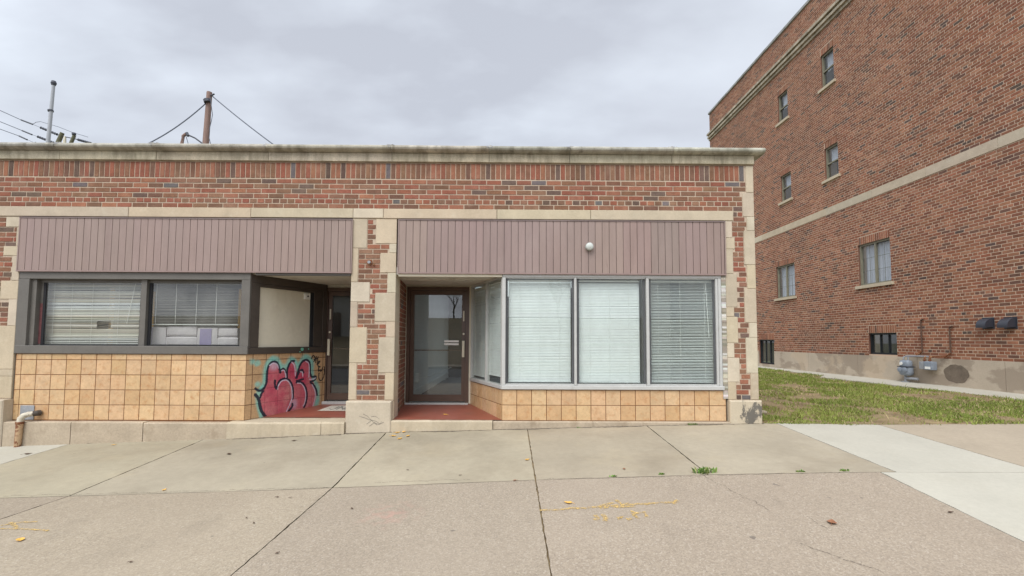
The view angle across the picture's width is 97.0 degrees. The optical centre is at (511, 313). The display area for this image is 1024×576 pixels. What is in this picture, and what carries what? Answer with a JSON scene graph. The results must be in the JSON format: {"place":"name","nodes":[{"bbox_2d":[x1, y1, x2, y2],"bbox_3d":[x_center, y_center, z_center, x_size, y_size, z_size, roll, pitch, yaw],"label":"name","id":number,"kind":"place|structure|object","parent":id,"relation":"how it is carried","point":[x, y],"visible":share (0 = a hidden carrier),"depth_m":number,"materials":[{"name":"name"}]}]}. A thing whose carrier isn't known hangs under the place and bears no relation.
{"place":"outdoors","nodes":[
{"label":"outdoors","id":0,"kind":"place"},
{"bbox_2d":[46,80,56,142],"bbox_3d":[-21.314,-8.562,20.901,0.324,4.494,0.220,0,-3,0],"label":"roof mast","id":1,"kind":"object","parent":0,"point":[50,110],"visible":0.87,"depth_m":20.91,"materials":[{"name":"metal"}]},
{"bbox_2d":[37,126,91,142],"bbox_3d":[-28.713,-10.900,28.991,3.556,2.202,0.280,0,-3,0],"label":"power pole","id":2,"kind":"object","parent":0,"point":[61,136],"visible":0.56,"depth_m":28.96,"materials":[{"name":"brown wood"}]},
{"bbox_2d":[0,121,34,135],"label":"power line","id":3,"kind":"object","parent":2,"relation":"attached to","point":[19,129],"visible":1,"depth_m":29.00,"materials":[{"name":"black metal"}]},
{"bbox_2d":[0,110,86,136],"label":"power line","id":4,"kind":"object","parent":2,"relation":"attached to","point":[35,122],"visible":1,"depth_m":29.04,"materials":[{"name":"black metal"}]},
{"bbox_2d":[180,132,203,143],"bbox_3d":[-11.063,-5.760,15.809,1.024,1.185,0.110,0,-3,0],"label":"pipe","id":5,"kind":"object","parent":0,"point":[183,136],"visible":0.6,"depth_m":15.80,"materials":[{"name":"brown metal"}]},
{"bbox_2d":[0,0,806,147],"label":"sky","id":6,"kind":"structure","parent":0,"point":[559,73],"materials":[{"name":"grey"}]},
{"bbox_2d":[0,423,893,497],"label":"sidewalk","id":7,"kind":"structure","parent":0,"point":[280,463],"depth_m":5.17,"materials":[{"name":"concrete"}]},
{"bbox_2d":[87,423,763,443],"bbox_3d":[-1.243,1.677,6.342,9.620,0.307,0.135,0,-3,0],"label":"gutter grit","id":8,"kind":"object","parent":7,"relation":"on","point":[475,430],"visible":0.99,"depth_m":6.38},
{"bbox_2d":[11,471,877,569],"bbox_3d":[-0.796,1.623,3.677,8.340,0.265,1.717,0,-3,0],"label":"pavement crack","id":9,"kind":"object","parent":7,"relation":"on","point":[564,478],"visible":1,"depth_m":4.42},
{"bbox_2d":[692,466,716,473],"bbox_3d":[1.912,1.548,4.490,0.260,0.068,0.123,0,-3,0],"label":"weed","id":10,"kind":"object","parent":7,"relation":"on","point":[703,470],"visible":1,"depth_m":4.49,"materials":[{"name":"green plant"}]},
{"bbox_2d":[369,431,551,575],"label":"pavement joint","id":11,"kind":"object","parent":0,"point":[539,507],"visible":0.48,"depth_m":3.81,"materials":[{"name":"soil"}]},
{"bbox_2d":[0,472,1023,575],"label":"aggregate pavement","id":12,"kind":"structure","parent":0,"point":[707,525],"depth_m":3.40,"materials":[{"name":"beige concrete"}]},
{"bbox_2d":[0,521,47,530],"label":"pavement marking","id":13,"kind":"object","parent":12,"relation":"on","point":[22,528],"visible":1,"depth_m":3.59,"materials":[{"name":"yellow paint"}]},
{"bbox_2d":[541,499,676,520],"bbox_3d":[0.832,1.603,3.722,1.210,0.039,0.400,0,-3,0],"label":"pavement marking","id":14,"kind":"object","parent":12,"relation":"on","point":[634,513],"visible":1,"depth_m":3.77,"materials":[{"name":"yellow paint"}]},
{"bbox_2d":[0,423,1023,541],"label":"concrete walk","id":15,"kind":"structure","parent":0,"point":[987,490],"depth_m":4.62,"materials":[{"name":"grey concrete"}]},
{"bbox_2d":[758,366,1023,400],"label":"path","id":16,"kind":"structure","parent":0,"point":[895,383],"depth_m":11.16,"materials":[{"name":"concrete"}]},
{"bbox_2d":[758,367,1023,424],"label":"lawn","id":17,"kind":"structure","parent":0,"point":[897,417],"depth_m":8.06,"materials":[{"name":"plant"}]},
{"bbox_2d":[881,424,1023,466],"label":"side pavement","id":18,"kind":"structure","parent":0,"point":[1003,442],"depth_m":5.81,"materials":[{"name":"concrete"}]},
{"label":"ground","id":19,"kind":"structure","parent":0,"visible":0},
{"bbox_2d":[202,91,214,143],"bbox_3d":[-12.302,-6.327,18.303,0.428,5.447,0.368,1,-3,-19],"label":"utility pole","id":20,"kind":"object","parent":19,"relation":"on","point":[207,100],"visible":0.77,"depth_m":18.34,"materials":[{"name":"brown wood"}]},
{"bbox_2d":[150,104,204,142],"bbox_3d":[-13.277,-7.207,17.431,0.040,3.053,2.638,-3,-4,43],"label":"service cable","id":21,"kind":"object","parent":20,"relation":"attached to","point":[178,125],"visible":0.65,"depth_m":17.70,"materials":[{"name":"black rubber"}]},
{"bbox_2d":[212,96,272,143],"bbox_3d":[-10.220,-7.359,17.457,4.455,3.179,0.040,-1,-4,25],"label":"service cable","id":22,"kind":"object","parent":20,"relation":"attached to","point":[243,121],"visible":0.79,"depth_m":17.54,"materials":[{"name":"black rubber"}]},
{"bbox_2d":[0,142,765,446],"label":"storefront building","id":23,"kind":"structure","parent":19,"relation":"on","point":[339,334],"depth_m":6.59,"materials":[{"name":"brick"}]},
{"bbox_2d":[13,405,41,446],"bbox_3d":[-6.809,1.588,6.329,0.328,0.592,0.186,0,-3,0],"label":"drain pipe","id":24,"kind":"object","parent":23,"relation":"attached to","point":[27,412],"visible":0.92,"depth_m":6.29,"materials":[{"name":"beige metal"}]},
{"bbox_2d":[45,283,140,343],"bbox_3d":[-6.197,-0.012,6.700,1.380,0.940,0.044,0,-3,0],"label":"venetian blind","id":25,"kind":"object","parent":23,"relation":"attached to","point":[97,296],"visible":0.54,"depth_m":6.70,"materials":[{"name":"white plastic"}]},
{"bbox_2d":[14,272,262,353],"bbox_3d":[-5.442,0.003,6.880,3.317,1.181,0.762,0,-3,0],"label":"shop window","id":26,"kind":"structure","parent":23,"relation":"in","point":[33,287],"depth_m":6.54,"materials":[{"name":"grey glass"}]},
{"bbox_2d":[151,327,173,344],"bbox_3d":[-5.277,0.332,6.798,0.285,0.280,0.192,0,-3,0],"label":"paper pack","id":27,"kind":"object","parent":23,"relation":"on","point":[159,336],"visible":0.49,"depth_m":6.71,"materials":[{"name":"white paper"}]},
{"bbox_2d":[166,336,196,344],"bbox_3d":[-4.903,0.406,6.798,0.455,0.136,0.188,0,-3,0],"label":"paper pack","id":28,"kind":"object","parent":23,"relation":"on","point":[177,340],"visible":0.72,"depth_m":6.71,"materials":[{"name":"white paper"}]},
{"bbox_2d":[167,326,203,335],"bbox_3d":[-4.902,0.260,6.806,0.435,0.148,0.189,0,-3,0],"label":"paper pack","id":29,"kind":"object","parent":28,"relation":"on","point":[182,330],"visible":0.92,"depth_m":6.72,"materials":[{"name":"white paper"}]},
{"bbox_2d":[152,284,239,324],"bbox_3d":[-4.737,-0.154,6.723,1.380,0.640,0.036,0,-3,0],"label":"venetian blind","id":30,"kind":"object","parent":23,"relation":"attached to","point":[196,309],"visible":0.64,"depth_m":6.71,"materials":[{"name":"grey plastic"}]},
{"bbox_2d":[197,328,218,344],"bbox_3d":[-4.522,0.341,6.803,0.295,0.270,0.192,0,-3,0],"label":"paper pack","id":31,"kind":"object","parent":23,"relation":"on","point":[207,336],"visible":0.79,"depth_m":6.71,"materials":[{"name":"white paper"}]},
{"bbox_2d":[217,337,239,344],"bbox_3d":[-4.220,0.412,6.802,0.300,0.132,0.190,0,-3,0],"label":"paper pack","id":32,"kind":"object","parent":23,"relation":"on","point":[228,340],"visible":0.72,"depth_m":6.71,"materials":[{"name":"white paper"}]},
{"bbox_2d":[218,328,239,336],"bbox_3d":[-4.220,0.277,6.810,0.280,0.132,0.189,0,-3,0],"label":"paper pack","id":33,"kind":"object","parent":32,"relation":"on","point":[228,332],"visible":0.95,"depth_m":6.72,"materials":[{"name":"white paper"}]},
{"bbox_2d":[247,274,327,354],"bbox_3d":[-3.520,0.040,7.191,0.084,1.164,1.417,-1,-4,25],"label":"shop window","id":34,"kind":"structure","parent":23,"relation":"in","point":[288,316],"depth_m":7.14,"materials":[{"name":"brown paint"}]},
{"bbox_2d":[322,288,350,403],"bbox_3d":[-2.766,0.549,7.851,0.955,1.997,0.180,0,-3,0],"label":"door","id":35,"kind":"structure","parent":23,"relation":"in","point":[329,398],"depth_m":7.83,"materials":[{"name":"brown metal"}]},
{"bbox_2d":[405,287,468,404],"bbox_3d":[-1.286,0.554,7.862,1.075,2.042,0.180,0,-3,0],"label":"door","id":36,"kind":"structure","parent":23,"relation":"in","point":[411,291],"depth_m":7.83,"materials":[{"name":"brown metal"}]},
{"bbox_2d":[474,286,484,377],"bbox_3d":[-0.511,0.296,7.548,0.033,1.485,0.755,2,-4,-23],"label":"venetian blind","id":37,"kind":"object","parent":23,"relation":"attached to","point":[479,351],"visible":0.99,"depth_m":7.61,"materials":[{"name":"white plastic"}]},
{"bbox_2d":[469,277,501,388],"bbox_3d":[-0.403,0.297,7.231,0.098,1.644,1.463,2,-4,-23],"label":"shop window","id":38,"kind":"structure","parent":23,"relation":"in","point":[487,381],"depth_m":7.19,"materials":[{"name":"metal"}]},
{"bbox_2d":[489,281,500,376],"bbox_3d":[-0.228,0.230,6.899,0.033,1.425,0.648,2,-4,-23],"label":"venetian blind","id":39,"kind":"object","parent":23,"relation":"attached to","point":[495,342],"visible":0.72,"depth_m":6.96,"materials":[{"name":"white plastic"}]},
{"bbox_2d":[508,280,570,381],"bbox_3d":[0.405,0.246,6.654,0.917,1.499,0.033,0,-3,0],"label":"venetian blind","id":40,"kind":"object","parent":23,"relation":"attached to","point":[539,347],"visible":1,"depth_m":6.65,"materials":[{"name":"white plastic"}]},
{"bbox_2d":[585,243,593,250],"bbox_3d":[1.119,-0.973,6.548,0.116,0.116,0.080,0,-3,0],"label":"wall light","id":41,"kind":"object","parent":23,"relation":"attached to","point":[589,246],"visible":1,"depth_m":6.52,"materials":[{"name":"white glass"}]},
{"bbox_2d":[579,280,639,382],"bbox_3d":[1.429,0.254,6.661,0.895,1.503,0.033,0,-3,0],"label":"venetian blind","id":42,"kind":"object","parent":23,"relation":"attached to","point":[609,346],"visible":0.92,"depth_m":6.66,"materials":[{"name":"white plastic"}]},
{"bbox_2d":[501,274,724,389],"bbox_3d":[1.452,0.263,6.607,3.200,1.658,0.160,0,-3,0],"label":"shop window","id":43,"kind":"structure","parent":23,"relation":"in","point":[716,280],"depth_m":6.56,"materials":[{"name":"metal"}]},
{"bbox_2d":[650,280,713,382],"bbox_3d":[2.499,0.255,6.664,0.925,1.495,0.044,0,-3,0],"label":"venetian blind","id":44,"kind":"object","parent":23,"relation":"attached to","point":[680,343],"visible":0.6,"depth_m":6.66,"materials":[{"name":"white plastic"}]},
{"bbox_2d":[706,0,1023,393],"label":"apartment building","id":45,"kind":"structure","parent":19,"relation":"on","point":[888,177],"depth_m":12.54,"materials":[{"name":"brick"}]},
{"bbox_2d":[760,340,773,363],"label":"window","id":46,"kind":"structure","parent":45,"relation":"in","point":[766,346],"depth_m":18.56,"materials":[{"name":"black glass"}]},
{"bbox_2d":[775,90,788,127],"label":"window","id":47,"kind":"structure","parent":45,"relation":"in","point":[781,121],"depth_m":17.65,"materials":[{"name":"beige glass"}]},
{"bbox_2d":[778,172,792,205],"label":"window","id":48,"kind":"structure","parent":45,"relation":"in","point":[784,201],"depth_m":17.39,"materials":[{"name":"beige glass"}]},
{"bbox_2d":[774,263,796,300],"bbox_3d":[10.647,-1.246,17.226,0.655,1.740,1.640,0,-3,0],"label":"window","id":49,"kind":"structure","parent":45,"relation":"in","point":[788,273],"depth_m":17.24,"materials":[{"name":"white glass"}]},
{"bbox_2d":[818,47,835,93],"bbox_3d":[10.698,-8.141,15.022,0.655,1.660,1.100,0,-3,0],"label":"window","id":50,"kind":"structure","parent":45,"relation":"in","point":[830,58],"depth_m":15.18,"materials":[{"name":"beige glass"}]},
{"bbox_2d":[822,142,840,183],"bbox_3d":[10.684,-4.974,14.798,0.655,1.570,1.110,0,-3,0],"label":"window","id":51,"kind":"structure","parent":45,"relation":"in","point":[835,151],"depth_m":14.97,"materials":[{"name":"beige glass"}]},
{"bbox_2d":[855,238,893,289],"bbox_3d":[10.678,-1.477,13.053,0.655,1.730,1.640,0,-3,0],"label":"window","id":52,"kind":"structure","parent":45,"relation":"in","point":[878,258],"depth_m":13.05,"materials":[{"name":"white glass"}]},
{"bbox_2d":[870,333,896,354],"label":"window","id":53,"kind":"structure","parent":45,"relation":"in","point":[881,343],"depth_m":12.79,"materials":[{"name":"black glass"}]},
{"bbox_2d":[897,351,928,381],"bbox_3d":[10.258,1.348,11.577,0.283,0.849,0.718,0,-3,0],"label":"gas meter","id":54,"kind":"object","parent":45,"relation":"attached to","point":[905,368],"visible":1,"depth_m":11.68,"materials":[{"name":"grey paint"}]},
{"bbox_2d":[919,353,950,369],"bbox_3d":[10.280,1.152,11.042,0.177,0.440,0.673,1,-3,-7],"label":"gas regulator","id":55,"kind":"object","parent":45,"relation":"attached to","point":[924,364],"visible":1,"depth_m":11.12,"materials":[{"name":"grey paint"}]},
{"bbox_2d":[975,317,994,328],"bbox_3d":[10.335,0.203,9.921,0.192,0.250,0.250,0,-3,0],"label":"vent hood","id":56,"kind":"object","parent":45,"relation":"attached to","point":[986,323],"visible":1,"depth_m":9.85,"materials":[{"name":"plastic"}]},
{"bbox_2d":[997,317,1017,328],"bbox_3d":[10.339,0.188,9.481,0.192,0.250,0.250,0,-3,0],"label":"vent hood","id":57,"kind":"object","parent":45,"relation":"attached to","point":[1008,322],"visible":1,"depth_m":9.41,"materials":[{"name":"plastic"}]}
]}

